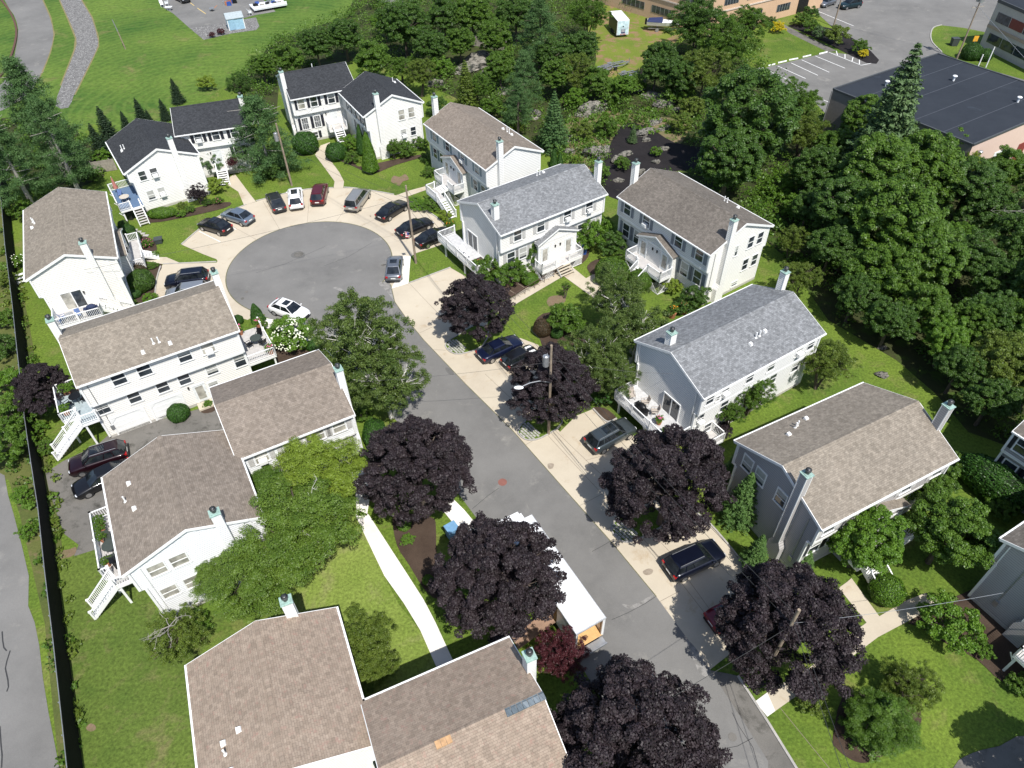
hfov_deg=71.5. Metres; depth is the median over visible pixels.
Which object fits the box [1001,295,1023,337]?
broadleaf tree
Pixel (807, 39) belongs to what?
office walk
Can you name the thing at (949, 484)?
maple tree
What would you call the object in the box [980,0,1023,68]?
office block
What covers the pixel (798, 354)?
window
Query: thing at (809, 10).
bush
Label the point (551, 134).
spruce tree
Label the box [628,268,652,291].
clipped bush
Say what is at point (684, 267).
window
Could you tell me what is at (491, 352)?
parked car
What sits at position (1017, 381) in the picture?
broadleaf tree
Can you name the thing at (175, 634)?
bare tree
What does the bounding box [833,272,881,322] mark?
broadleaf tree
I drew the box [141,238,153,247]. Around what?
flower border
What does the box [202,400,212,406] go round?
bush
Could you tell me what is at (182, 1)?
parked car
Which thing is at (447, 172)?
door
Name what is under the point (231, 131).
window
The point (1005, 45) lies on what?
window
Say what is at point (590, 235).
bush
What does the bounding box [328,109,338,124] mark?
door
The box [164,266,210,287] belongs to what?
parked car
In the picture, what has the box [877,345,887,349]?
boulder
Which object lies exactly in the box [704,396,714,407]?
window
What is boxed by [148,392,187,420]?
garage door
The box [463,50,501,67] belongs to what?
boulder
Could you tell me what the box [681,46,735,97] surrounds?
broadleaf tree
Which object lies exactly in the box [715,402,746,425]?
broadleaf tree
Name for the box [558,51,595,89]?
broadleaf tree
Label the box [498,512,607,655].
moving truck
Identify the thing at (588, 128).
bush
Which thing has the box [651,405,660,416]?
garden chair
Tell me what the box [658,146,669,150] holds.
boulder
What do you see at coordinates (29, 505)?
verge weeds
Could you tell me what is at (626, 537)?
cobblestone paving
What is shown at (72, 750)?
screened fence
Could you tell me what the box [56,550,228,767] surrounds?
side lawn
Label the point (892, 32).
office car park
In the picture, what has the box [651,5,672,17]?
window
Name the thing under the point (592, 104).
boulder
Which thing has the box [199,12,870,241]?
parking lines
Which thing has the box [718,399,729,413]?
window
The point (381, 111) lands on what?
town house
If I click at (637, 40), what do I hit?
grass
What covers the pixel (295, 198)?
parked car
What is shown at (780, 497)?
window
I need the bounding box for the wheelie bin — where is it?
[125,211,134,219]
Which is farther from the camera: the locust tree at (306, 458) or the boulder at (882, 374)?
the boulder at (882, 374)
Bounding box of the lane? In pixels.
[0,473,58,767]
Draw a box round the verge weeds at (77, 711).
[0,245,85,724]
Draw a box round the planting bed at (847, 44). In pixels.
[789,24,878,63]
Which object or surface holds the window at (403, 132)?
in the town house at (381, 111)
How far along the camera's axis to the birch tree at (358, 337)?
61.85 m
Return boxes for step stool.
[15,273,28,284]
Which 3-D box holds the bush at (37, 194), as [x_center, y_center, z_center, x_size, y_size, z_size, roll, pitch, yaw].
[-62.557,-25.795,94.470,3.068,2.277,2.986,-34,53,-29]
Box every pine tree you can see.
[0,54,91,176]
[0,115,62,208]
[25,95,101,188]
[223,93,311,184]
[501,77,532,133]
[503,49,544,113]
[513,0,564,76]
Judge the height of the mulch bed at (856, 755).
0.001 m
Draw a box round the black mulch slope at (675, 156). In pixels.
[602,122,709,199]
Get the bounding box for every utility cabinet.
[153,236,163,244]
[949,37,960,45]
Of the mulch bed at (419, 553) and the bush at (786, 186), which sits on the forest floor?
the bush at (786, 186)
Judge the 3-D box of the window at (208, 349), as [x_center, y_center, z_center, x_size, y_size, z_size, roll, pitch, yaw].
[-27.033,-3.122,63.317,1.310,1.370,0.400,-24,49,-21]
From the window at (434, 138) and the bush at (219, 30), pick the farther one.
the bush at (219, 30)
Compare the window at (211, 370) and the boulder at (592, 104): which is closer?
the window at (211, 370)
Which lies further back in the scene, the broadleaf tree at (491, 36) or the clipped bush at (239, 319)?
the broadleaf tree at (491, 36)
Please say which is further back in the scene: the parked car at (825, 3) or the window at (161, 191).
the parked car at (825, 3)
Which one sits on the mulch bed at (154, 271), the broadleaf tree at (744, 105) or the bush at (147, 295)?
the bush at (147, 295)
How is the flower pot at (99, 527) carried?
on the town house at (178, 507)
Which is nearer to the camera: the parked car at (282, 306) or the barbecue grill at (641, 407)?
the barbecue grill at (641, 407)
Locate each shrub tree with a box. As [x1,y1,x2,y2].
[343,602,398,673]
[353,642,401,696]
[878,656,945,716]
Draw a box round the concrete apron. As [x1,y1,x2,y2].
[156,188,750,668]
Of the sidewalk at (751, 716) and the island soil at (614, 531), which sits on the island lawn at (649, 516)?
the island soil at (614, 531)
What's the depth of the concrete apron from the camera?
67.25 m
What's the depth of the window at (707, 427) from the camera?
62.27 m
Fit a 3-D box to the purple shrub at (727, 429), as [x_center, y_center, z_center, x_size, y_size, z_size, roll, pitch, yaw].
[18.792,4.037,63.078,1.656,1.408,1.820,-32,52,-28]
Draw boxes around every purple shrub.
[185,182,208,204]
[713,421,732,437]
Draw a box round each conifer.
[717,472,757,535]
[724,454,733,484]
[737,534,768,571]
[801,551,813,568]
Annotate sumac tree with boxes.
[837,696,904,763]
[843,685,925,759]
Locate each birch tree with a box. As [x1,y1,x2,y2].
[305,286,414,390]
[345,341,431,418]
[557,323,631,377]
[581,340,642,399]
[583,261,651,327]
[599,302,671,363]
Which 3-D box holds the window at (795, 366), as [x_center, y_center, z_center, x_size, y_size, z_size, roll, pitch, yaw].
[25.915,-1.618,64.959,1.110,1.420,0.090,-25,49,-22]
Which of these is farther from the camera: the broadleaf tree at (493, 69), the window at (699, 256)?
the broadleaf tree at (493, 69)
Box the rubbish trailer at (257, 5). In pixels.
[249,0,286,10]
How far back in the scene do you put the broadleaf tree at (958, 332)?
66.12 m
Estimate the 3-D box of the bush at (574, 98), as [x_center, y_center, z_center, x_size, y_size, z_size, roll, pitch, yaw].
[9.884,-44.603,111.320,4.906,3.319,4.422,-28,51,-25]
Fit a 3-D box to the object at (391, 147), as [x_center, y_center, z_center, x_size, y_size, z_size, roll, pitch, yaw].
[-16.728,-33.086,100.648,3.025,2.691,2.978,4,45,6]
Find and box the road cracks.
[0,243,758,767]
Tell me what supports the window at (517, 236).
in the town house at (549, 211)
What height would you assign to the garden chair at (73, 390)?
0.950 m
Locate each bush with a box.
[0,271,18,285]
[0,307,13,326]
[0,334,16,359]
[0,367,22,398]
[0,394,49,438]
[0,424,36,466]
[1,192,32,217]
[9,485,33,504]
[10,254,22,267]
[13,522,38,542]
[27,181,52,197]
[31,420,49,433]
[34,438,55,455]
[78,167,101,181]
[91,147,111,160]
[117,220,128,227]
[119,224,135,237]
[126,268,154,292]
[127,230,140,240]
[130,288,141,298]
[133,262,146,269]
[142,292,158,301]
[146,261,158,269]
[166,403,189,422]
[175,209,185,216]
[176,201,187,208]
[179,605,214,641]
[184,205,195,212]
[195,75,217,89]
[199,153,223,169]
[201,199,213,205]
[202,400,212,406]
[206,177,228,192]
[212,196,224,202]
[217,28,224,34]
[225,156,237,166]
[234,314,243,323]
[260,163,279,177]
[261,320,267,328]
[266,314,311,351]
[291,131,318,154]
[306,337,323,350]
[325,142,346,161]
[338,134,356,149]
[344,150,361,162]
[355,408,372,421]
[396,520,411,531]
[397,140,416,156]
[399,533,415,545]
[408,195,427,210]
[412,136,428,149]
[418,197,439,211]
[420,152,429,160]
[420,165,435,176]
[422,574,433,585]
[424,154,431,164]
[426,95,447,112]
[427,55,455,76]
[438,209,451,220]
[443,220,456,226]
[471,255,510,280]
[479,94,506,115]
[488,257,533,285]
[502,112,521,123]
[509,121,523,130]
[521,272,539,285]
[526,242,536,263]
[533,318,551,337]
[546,302,585,332]
[550,327,563,338]
[559,87,592,105]
[562,316,587,333]
[569,122,593,138]
[571,155,582,163]
[576,217,607,249]
[590,82,624,104]
[591,163,610,176]
[592,383,614,403]
[593,115,619,136]
[594,255,629,284]
[597,213,615,234]
[597,230,627,255]
[613,155,630,169]
[614,248,628,258]
[614,375,632,391]
[626,73,646,93]
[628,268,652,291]
[650,146,662,155]
[662,278,683,293]
[664,79,696,100]
[666,112,692,130]
[672,297,693,313]
[678,96,704,116]
[679,285,711,309]
[762,172,796,199]
[765,16,776,22]
[770,20,786,31]
[780,193,796,217]
[792,12,811,25]
[794,695,830,717]
[802,5,819,17]
[804,19,821,33]
[812,25,825,39]
[824,24,852,44]
[851,38,871,52]
[858,49,868,56]
[866,572,907,607]
[915,588,987,656]
[950,450,967,477]
[973,638,996,659]
[984,495,1020,524]
[1003,671,1023,696]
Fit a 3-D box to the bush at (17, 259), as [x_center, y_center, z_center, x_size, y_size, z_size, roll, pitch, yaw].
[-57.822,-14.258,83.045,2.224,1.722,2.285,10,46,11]
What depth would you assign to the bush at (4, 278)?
80.03 m
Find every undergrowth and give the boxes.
[0,112,105,186]
[225,0,1023,441]
[557,100,673,166]
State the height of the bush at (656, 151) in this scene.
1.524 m
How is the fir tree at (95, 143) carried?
on the ground at (979, 706)
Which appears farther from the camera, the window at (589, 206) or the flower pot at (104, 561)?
the window at (589, 206)
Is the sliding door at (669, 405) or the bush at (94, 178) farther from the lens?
the bush at (94, 178)
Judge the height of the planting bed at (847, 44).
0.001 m
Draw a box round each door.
[58,288,88,310]
[108,406,151,434]
[124,239,131,257]
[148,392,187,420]
[191,382,210,402]
[211,149,224,163]
[228,20,235,29]
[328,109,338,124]
[351,116,355,131]
[444,160,449,177]
[456,169,461,187]
[467,229,477,252]
[541,245,549,263]
[564,236,572,254]
[638,237,647,258]
[659,251,668,272]
[661,391,680,421]
[796,0,808,12]
[884,511,900,526]
[1012,142,1023,159]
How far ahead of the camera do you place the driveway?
60.83 m
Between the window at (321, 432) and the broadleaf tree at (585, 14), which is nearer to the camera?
the window at (321, 432)
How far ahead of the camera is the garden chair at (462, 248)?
80.83 m
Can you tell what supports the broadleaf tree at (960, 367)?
on the forest floor
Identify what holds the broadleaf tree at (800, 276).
on the ground at (979, 706)
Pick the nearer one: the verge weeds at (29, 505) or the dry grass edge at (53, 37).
the verge weeds at (29, 505)
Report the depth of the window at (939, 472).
53.37 m
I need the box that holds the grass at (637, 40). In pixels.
[588,5,681,77]
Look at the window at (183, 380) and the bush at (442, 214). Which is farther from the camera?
the bush at (442, 214)
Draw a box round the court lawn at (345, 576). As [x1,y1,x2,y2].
[234,509,435,697]
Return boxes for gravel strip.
[56,0,97,108]
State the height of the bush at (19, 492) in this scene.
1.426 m
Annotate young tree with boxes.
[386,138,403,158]
[561,281,570,298]
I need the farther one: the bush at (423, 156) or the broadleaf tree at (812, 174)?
the bush at (423, 156)
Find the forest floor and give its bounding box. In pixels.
[224,0,1023,444]
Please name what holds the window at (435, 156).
in the town house at (474, 150)
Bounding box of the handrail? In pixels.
[510,265,562,298]
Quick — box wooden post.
[112,20,125,48]
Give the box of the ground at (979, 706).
[5,12,1023,767]
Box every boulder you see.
[428,79,445,87]
[453,60,482,74]
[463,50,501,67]
[472,34,503,49]
[495,87,505,95]
[528,109,540,119]
[563,148,574,153]
[568,133,579,141]
[575,100,604,117]
[582,145,604,159]
[600,98,608,109]
[602,145,610,157]
[610,155,618,163]
[613,177,624,182]
[617,150,632,156]
[636,128,647,136]
[639,168,645,174]
[642,91,665,99]
[642,137,650,141]
[644,127,655,133]
[647,118,662,125]
[651,159,659,163]
[652,99,674,107]
[656,125,670,130]
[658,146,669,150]
[874,371,888,378]
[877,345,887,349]
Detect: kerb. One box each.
[154,187,741,562]
[445,325,488,354]
[517,409,562,440]
[611,506,664,542]
[737,675,797,767]
[930,24,941,51]
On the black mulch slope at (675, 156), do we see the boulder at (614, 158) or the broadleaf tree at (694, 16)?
the boulder at (614, 158)
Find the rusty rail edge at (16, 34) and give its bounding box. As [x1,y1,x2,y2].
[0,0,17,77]
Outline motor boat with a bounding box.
[645,17,678,31]
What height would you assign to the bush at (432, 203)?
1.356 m
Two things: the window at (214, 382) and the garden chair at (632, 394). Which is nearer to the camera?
the garden chair at (632, 394)
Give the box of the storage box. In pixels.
[443,520,457,539]
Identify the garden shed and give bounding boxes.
[224,11,245,30]
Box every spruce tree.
[454,60,479,107]
[537,91,568,154]
[835,42,925,193]
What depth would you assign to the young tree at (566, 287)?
76.78 m
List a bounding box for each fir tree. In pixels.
[87,123,110,160]
[95,106,118,144]
[119,111,128,129]
[133,98,146,118]
[145,109,154,120]
[158,98,170,121]
[170,78,185,104]
[626,125,637,143]
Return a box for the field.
[0,0,351,200]
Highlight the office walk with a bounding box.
[777,20,835,51]
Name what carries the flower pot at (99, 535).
on the town house at (178, 507)
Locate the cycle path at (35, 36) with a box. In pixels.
[0,0,52,110]
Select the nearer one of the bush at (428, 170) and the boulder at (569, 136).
the bush at (428, 170)
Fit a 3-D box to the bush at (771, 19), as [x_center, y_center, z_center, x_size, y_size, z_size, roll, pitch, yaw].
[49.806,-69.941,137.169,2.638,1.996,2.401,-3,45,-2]
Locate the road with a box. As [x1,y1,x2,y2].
[226,222,767,767]
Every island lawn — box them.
[446,326,487,351]
[522,411,560,437]
[620,507,664,536]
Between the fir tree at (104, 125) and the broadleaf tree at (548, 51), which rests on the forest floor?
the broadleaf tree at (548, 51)
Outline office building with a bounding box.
[592,0,822,35]
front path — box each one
[146,257,178,263]
[224,174,255,203]
[315,142,343,187]
[397,186,430,196]
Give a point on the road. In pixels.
(612, 582)
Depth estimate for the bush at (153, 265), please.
82.73 m
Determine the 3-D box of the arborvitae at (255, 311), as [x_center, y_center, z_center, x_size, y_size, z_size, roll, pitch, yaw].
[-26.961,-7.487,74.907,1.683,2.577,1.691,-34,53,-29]
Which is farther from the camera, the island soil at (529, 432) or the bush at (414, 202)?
the bush at (414, 202)
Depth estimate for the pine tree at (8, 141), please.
88.83 m
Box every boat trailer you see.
[597,62,613,69]
[601,57,629,70]
[619,68,638,75]
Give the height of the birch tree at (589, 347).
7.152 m
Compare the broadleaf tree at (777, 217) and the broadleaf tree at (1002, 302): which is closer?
the broadleaf tree at (1002, 302)
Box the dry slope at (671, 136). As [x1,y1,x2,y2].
[557,111,687,172]
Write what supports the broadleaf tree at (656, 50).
on the forest floor
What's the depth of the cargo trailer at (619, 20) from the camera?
133.97 m
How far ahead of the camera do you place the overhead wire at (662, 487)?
49.17 m
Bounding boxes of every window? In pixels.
[94,402,113,416]
[109,373,129,387]
[126,391,143,405]
[135,364,154,378]
[137,170,148,181]
[144,560,170,579]
[145,189,156,200]
[148,167,159,178]
[154,381,171,394]
[156,186,167,197]
[158,582,182,600]
[166,551,191,569]
[176,350,194,364]
[176,373,193,386]
[181,574,201,590]
[193,134,203,143]
[199,342,216,355]
[204,363,220,376]
[207,379,218,387]
[210,131,221,140]
[230,129,239,137]
[232,354,247,368]
[233,145,243,156]
[253,451,270,465]
[296,99,306,109]
[301,117,309,130]
[309,96,318,107]
[310,429,326,439]
[313,114,322,127]
[327,93,335,103]
[331,421,347,434]
[397,108,405,120]
[400,128,407,138]
[407,106,415,118]
[410,125,416,135]
[432,132,436,142]
[433,147,437,160]
[445,142,449,152]
[459,153,464,164]
[473,178,477,192]
[474,164,479,175]
[507,250,515,262]
[513,229,522,242]
[519,245,526,259]
[536,220,544,233]
[563,210,571,222]
[576,223,584,236]
[585,201,593,213]
[588,217,595,229]
[622,0,644,8]
[622,221,629,239]
[623,203,631,217]
[632,228,640,244]
[641,215,650,229]
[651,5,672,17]
[673,235,682,250]
[678,260,689,278]
[691,268,702,287]
[693,248,704,263]
[694,413,705,427]
[703,420,712,431]
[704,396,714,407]
[715,392,724,402]
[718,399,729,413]
[719,387,730,398]
[724,0,738,5]
[730,279,737,287]
[733,244,739,257]
[740,257,749,271]
[740,453,754,474]
[744,374,754,385]
[746,234,755,249]
[749,252,758,267]
[755,230,764,245]
[755,465,767,488]
[765,363,775,373]
[768,373,777,383]
[772,486,788,509]
[776,2,790,11]
[789,360,800,373]
[793,347,803,358]
[805,341,814,352]
[805,540,822,555]
[821,526,834,536]
[898,485,912,496]
[902,492,912,500]
[929,469,942,479]
[986,33,1001,46]
[995,12,1010,26]
[999,39,1015,53]
[1002,457,1019,471]
[1008,18,1023,32]
[1010,438,1023,458]
[1012,46,1023,59]
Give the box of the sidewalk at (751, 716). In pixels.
[710,670,793,767]
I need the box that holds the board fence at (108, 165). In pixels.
[89,158,117,171]
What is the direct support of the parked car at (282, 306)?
on the road
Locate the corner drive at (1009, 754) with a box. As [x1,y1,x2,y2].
[954,736,1023,767]
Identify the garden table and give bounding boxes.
[64,312,74,319]
[68,392,79,403]
[101,538,114,552]
[119,194,128,201]
[250,334,260,343]
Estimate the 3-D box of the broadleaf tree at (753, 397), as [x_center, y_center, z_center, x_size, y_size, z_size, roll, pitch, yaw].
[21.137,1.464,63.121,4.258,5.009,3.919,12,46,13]
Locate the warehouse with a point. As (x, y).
(982, 107)
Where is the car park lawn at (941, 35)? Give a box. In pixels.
[931,25,1023,79]
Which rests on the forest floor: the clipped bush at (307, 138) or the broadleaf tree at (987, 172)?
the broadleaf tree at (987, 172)
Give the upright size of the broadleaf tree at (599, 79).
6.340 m
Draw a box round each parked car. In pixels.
[68,438,129,476]
[71,457,127,499]
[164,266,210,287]
[164,280,205,295]
[175,0,190,3]
[197,216,232,236]
[220,207,255,226]
[265,191,286,212]
[267,297,310,321]
[286,187,304,209]
[310,183,328,205]
[344,188,370,211]
[374,199,407,221]
[385,256,403,281]
[394,217,433,238]
[414,226,452,248]
[475,334,523,363]
[500,344,537,370]
[583,417,636,454]
[661,538,725,582]
[703,598,770,634]
[820,0,836,7]
[838,0,862,9]
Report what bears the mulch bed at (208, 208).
on the ground at (979, 706)
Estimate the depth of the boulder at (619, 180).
95.64 m
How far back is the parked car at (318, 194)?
91.90 m
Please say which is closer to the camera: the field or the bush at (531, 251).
the bush at (531, 251)
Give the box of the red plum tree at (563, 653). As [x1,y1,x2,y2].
[526,625,591,685]
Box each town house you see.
[23,187,159,328]
[44,267,276,460]
[85,349,362,619]
[105,92,260,225]
[184,593,567,767]
[276,61,423,159]
[423,92,543,218]
[437,157,607,283]
[614,266,826,444]
[616,158,774,304]
[726,382,959,582]
[967,521,1023,670]
[994,420,1023,513]
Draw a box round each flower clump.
[666,303,679,318]
[680,300,689,314]
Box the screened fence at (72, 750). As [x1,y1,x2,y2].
[0,162,82,767]
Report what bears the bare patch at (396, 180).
on the ground at (979, 706)
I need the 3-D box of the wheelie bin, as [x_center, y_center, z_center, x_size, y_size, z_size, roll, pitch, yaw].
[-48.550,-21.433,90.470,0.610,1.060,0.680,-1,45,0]
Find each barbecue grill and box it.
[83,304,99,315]
[108,555,117,568]
[634,400,648,417]
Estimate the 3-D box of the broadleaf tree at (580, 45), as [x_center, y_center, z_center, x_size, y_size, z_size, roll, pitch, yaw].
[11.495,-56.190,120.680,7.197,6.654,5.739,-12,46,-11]
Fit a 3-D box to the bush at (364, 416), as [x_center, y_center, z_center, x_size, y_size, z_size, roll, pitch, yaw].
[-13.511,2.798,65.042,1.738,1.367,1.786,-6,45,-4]
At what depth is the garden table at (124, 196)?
89.77 m
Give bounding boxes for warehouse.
[822,53,1023,179]
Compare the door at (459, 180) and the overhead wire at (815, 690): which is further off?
the door at (459, 180)
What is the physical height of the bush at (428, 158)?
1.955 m
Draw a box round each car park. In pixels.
[161,0,274,27]
[765,0,1023,111]
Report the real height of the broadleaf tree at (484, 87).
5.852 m
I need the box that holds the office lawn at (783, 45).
[742,21,825,67]
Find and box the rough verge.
[0,201,79,767]
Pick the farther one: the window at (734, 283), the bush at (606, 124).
the bush at (606, 124)
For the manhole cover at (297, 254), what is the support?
on the asphalt patch at (293, 256)
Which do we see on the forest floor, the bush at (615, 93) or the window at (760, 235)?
the bush at (615, 93)
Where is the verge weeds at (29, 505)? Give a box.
[0,227,86,767]
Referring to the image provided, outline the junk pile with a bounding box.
[222,0,236,5]
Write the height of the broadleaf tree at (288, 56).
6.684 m
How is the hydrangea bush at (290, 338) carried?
on the ground at (979, 706)
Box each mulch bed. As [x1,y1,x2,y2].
[134,264,161,302]
[140,235,156,255]
[143,202,230,222]
[201,407,214,412]
[275,348,309,362]
[341,155,420,172]
[393,513,438,597]
[502,275,544,296]
[536,312,588,346]
[570,249,588,265]
[587,259,600,273]
[593,407,615,420]
[833,694,921,762]
[908,590,1023,685]
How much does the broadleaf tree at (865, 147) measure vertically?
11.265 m
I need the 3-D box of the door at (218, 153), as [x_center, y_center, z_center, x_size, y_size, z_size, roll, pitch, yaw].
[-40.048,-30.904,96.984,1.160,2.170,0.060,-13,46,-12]
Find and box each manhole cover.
[294,252,302,256]
[498,478,506,485]
[728,733,736,741]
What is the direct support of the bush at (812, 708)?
on the ground at (979, 706)
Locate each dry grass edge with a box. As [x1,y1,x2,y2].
[38,0,54,78]
[59,0,76,85]
[74,0,98,94]
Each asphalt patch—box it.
[291,251,304,257]
[379,281,393,300]
[445,367,453,374]
[622,594,653,608]
[686,640,708,676]
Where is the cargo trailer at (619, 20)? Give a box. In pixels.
[609,10,629,34]
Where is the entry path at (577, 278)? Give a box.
[560,265,626,321]
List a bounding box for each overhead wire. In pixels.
[86,197,405,269]
[359,363,540,381]
[407,190,539,338]
[410,210,542,363]
[411,202,544,353]
[551,373,779,627]
[552,352,768,586]
[553,360,667,373]
[554,364,789,621]
[581,628,786,749]
[793,620,840,766]
[797,621,849,767]
[798,593,1000,622]
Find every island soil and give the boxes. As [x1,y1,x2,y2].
[447,340,465,352]
[519,423,539,438]
[612,522,636,540]
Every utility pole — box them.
[273,123,292,185]
[405,185,416,263]
[543,344,552,434]
[761,608,800,679]
[833,0,840,24]
[956,0,984,58]
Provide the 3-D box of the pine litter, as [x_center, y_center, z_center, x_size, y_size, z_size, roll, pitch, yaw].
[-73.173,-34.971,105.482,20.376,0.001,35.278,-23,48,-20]
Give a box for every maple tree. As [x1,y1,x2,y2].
[826,504,910,575]
[905,485,1002,569]
[909,466,961,511]
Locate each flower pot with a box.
[56,382,68,394]
[56,403,69,415]
[63,383,74,393]
[91,520,105,533]
[92,514,104,525]
[95,531,106,542]
[99,555,110,566]
[237,323,243,335]
[252,317,261,327]
[264,343,274,354]
[655,415,663,424]
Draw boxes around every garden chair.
[61,399,73,406]
[70,385,77,393]
[73,308,81,315]
[101,529,111,540]
[105,551,114,558]
[243,340,253,348]
[255,328,262,335]
[258,338,266,346]
[459,244,465,252]
[628,387,635,400]
[641,395,650,403]
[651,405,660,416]
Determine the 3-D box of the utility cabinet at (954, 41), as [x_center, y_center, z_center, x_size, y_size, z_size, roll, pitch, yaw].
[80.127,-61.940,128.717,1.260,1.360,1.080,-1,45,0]
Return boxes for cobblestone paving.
[447,339,465,352]
[519,422,539,438]
[613,519,637,540]
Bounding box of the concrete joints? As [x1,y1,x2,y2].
[234,205,828,767]
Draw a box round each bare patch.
[58,547,75,558]
[86,723,95,730]
[391,174,408,185]
[547,295,565,306]
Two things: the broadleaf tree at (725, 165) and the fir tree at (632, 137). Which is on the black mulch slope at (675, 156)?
the fir tree at (632, 137)
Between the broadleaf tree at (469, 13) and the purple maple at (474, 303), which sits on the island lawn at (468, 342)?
the purple maple at (474, 303)
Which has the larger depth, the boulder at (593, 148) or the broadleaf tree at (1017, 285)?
the boulder at (593, 148)
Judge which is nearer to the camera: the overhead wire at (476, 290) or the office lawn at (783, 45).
the overhead wire at (476, 290)
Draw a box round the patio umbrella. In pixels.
[110,176,117,188]
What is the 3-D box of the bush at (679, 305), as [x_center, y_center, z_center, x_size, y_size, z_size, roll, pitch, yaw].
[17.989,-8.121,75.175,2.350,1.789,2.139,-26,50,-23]
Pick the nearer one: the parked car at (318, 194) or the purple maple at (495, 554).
the purple maple at (495, 554)
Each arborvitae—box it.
[250,303,265,323]
[356,124,362,154]
[361,132,379,173]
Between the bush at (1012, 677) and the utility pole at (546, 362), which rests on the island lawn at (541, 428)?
the utility pole at (546, 362)
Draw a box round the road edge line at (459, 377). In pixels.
[225,221,656,596]
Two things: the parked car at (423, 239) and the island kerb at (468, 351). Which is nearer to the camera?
the island kerb at (468, 351)
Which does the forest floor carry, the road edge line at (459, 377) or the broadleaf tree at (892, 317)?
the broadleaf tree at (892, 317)
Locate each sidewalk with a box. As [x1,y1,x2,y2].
[264,318,329,357]
[352,468,368,515]
[356,512,452,666]
[392,256,410,287]
[445,500,463,520]
[455,510,534,621]
[710,670,793,767]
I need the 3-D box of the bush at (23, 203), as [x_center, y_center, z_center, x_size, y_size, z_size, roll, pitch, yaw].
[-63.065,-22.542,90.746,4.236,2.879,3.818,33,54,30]
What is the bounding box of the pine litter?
[0,117,104,191]
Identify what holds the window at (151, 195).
in the town house at (158, 163)
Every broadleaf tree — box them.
[225,71,255,101]
[244,53,276,85]
[270,43,303,70]
[296,26,334,65]
[327,18,362,61]
[353,39,391,73]
[370,13,389,40]
[374,0,430,57]
[384,56,415,83]
[400,58,437,96]
[411,29,449,60]
[426,0,459,36]
[445,27,475,63]
[454,0,495,34]
[471,72,495,107]
[476,16,512,51]
[482,49,516,86]
[494,0,538,41]
[533,35,572,72]
[538,58,572,97]
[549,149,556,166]
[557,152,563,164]
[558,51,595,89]
[565,30,599,58]
[566,0,612,38]
[581,65,611,100]
[610,73,636,103]
[640,40,678,59]
[641,55,667,91]
[659,54,699,101]
[663,0,730,56]
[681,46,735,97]
[695,13,755,73]
[697,63,803,165]
[697,126,766,196]
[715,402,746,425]
[730,4,774,49]
[734,378,777,417]
[744,161,814,262]
[775,223,812,262]
[775,260,825,293]
[784,76,825,116]
[784,107,830,156]
[787,144,846,190]
[788,188,824,232]
[800,338,863,389]
[806,225,857,276]
[808,173,878,228]
[813,125,854,159]
[823,219,877,271]
[833,131,925,198]
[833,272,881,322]
[836,240,922,294]
[838,94,883,136]
[842,172,949,255]
[860,295,922,346]
[886,128,966,203]
[891,217,970,295]
[898,279,954,335]
[904,118,923,150]
[921,313,973,367]
[932,343,988,393]
[937,155,1007,222]
[939,127,968,152]
[943,226,1006,287]
[950,221,979,241]
[952,183,1023,233]
[953,296,1003,336]
[958,378,1023,426]
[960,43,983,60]
[964,256,1020,296]
[966,151,981,171]
[966,289,1022,338]
[971,329,1023,379]
[978,48,993,61]
[986,144,1023,186]
[990,212,1023,277]
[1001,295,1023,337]
[1009,257,1023,299]
[1009,353,1023,412]
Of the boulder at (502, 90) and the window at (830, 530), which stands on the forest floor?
the boulder at (502, 90)
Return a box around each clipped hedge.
[146,206,176,218]
[341,448,368,471]
[362,417,384,445]
[959,453,1023,511]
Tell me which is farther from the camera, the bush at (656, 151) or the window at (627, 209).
the bush at (656, 151)
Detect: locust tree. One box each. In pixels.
[188,551,233,602]
[203,530,319,622]
[228,474,365,588]
[250,464,284,500]
[272,433,368,519]
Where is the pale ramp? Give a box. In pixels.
[756,693,774,716]
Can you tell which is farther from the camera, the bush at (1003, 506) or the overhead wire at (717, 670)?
the bush at (1003, 506)
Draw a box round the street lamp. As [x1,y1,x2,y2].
[514,380,548,389]
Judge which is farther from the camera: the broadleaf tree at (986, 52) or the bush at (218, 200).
the broadleaf tree at (986, 52)
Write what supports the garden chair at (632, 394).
on the town house at (713, 359)
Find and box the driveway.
[46,409,223,555]
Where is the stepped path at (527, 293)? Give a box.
[505,269,562,303]
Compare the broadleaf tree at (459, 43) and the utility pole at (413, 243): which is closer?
the utility pole at (413, 243)
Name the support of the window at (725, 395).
in the town house at (713, 359)
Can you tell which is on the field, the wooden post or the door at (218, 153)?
the wooden post
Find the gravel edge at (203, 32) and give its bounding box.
[190,17,258,39]
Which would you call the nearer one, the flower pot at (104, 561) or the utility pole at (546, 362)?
the flower pot at (104, 561)
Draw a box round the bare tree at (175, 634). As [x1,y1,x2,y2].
[139,600,208,666]
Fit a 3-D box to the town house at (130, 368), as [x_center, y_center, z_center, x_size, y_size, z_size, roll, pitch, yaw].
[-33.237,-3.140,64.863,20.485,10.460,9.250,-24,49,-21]
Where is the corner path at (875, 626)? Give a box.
[764,578,937,710]
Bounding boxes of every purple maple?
[10,362,70,414]
[351,414,477,526]
[427,510,567,642]
[434,271,515,341]
[505,341,600,423]
[549,653,733,767]
[597,423,737,544]
[713,557,868,703]
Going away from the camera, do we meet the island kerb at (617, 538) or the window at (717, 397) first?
the island kerb at (617, 538)

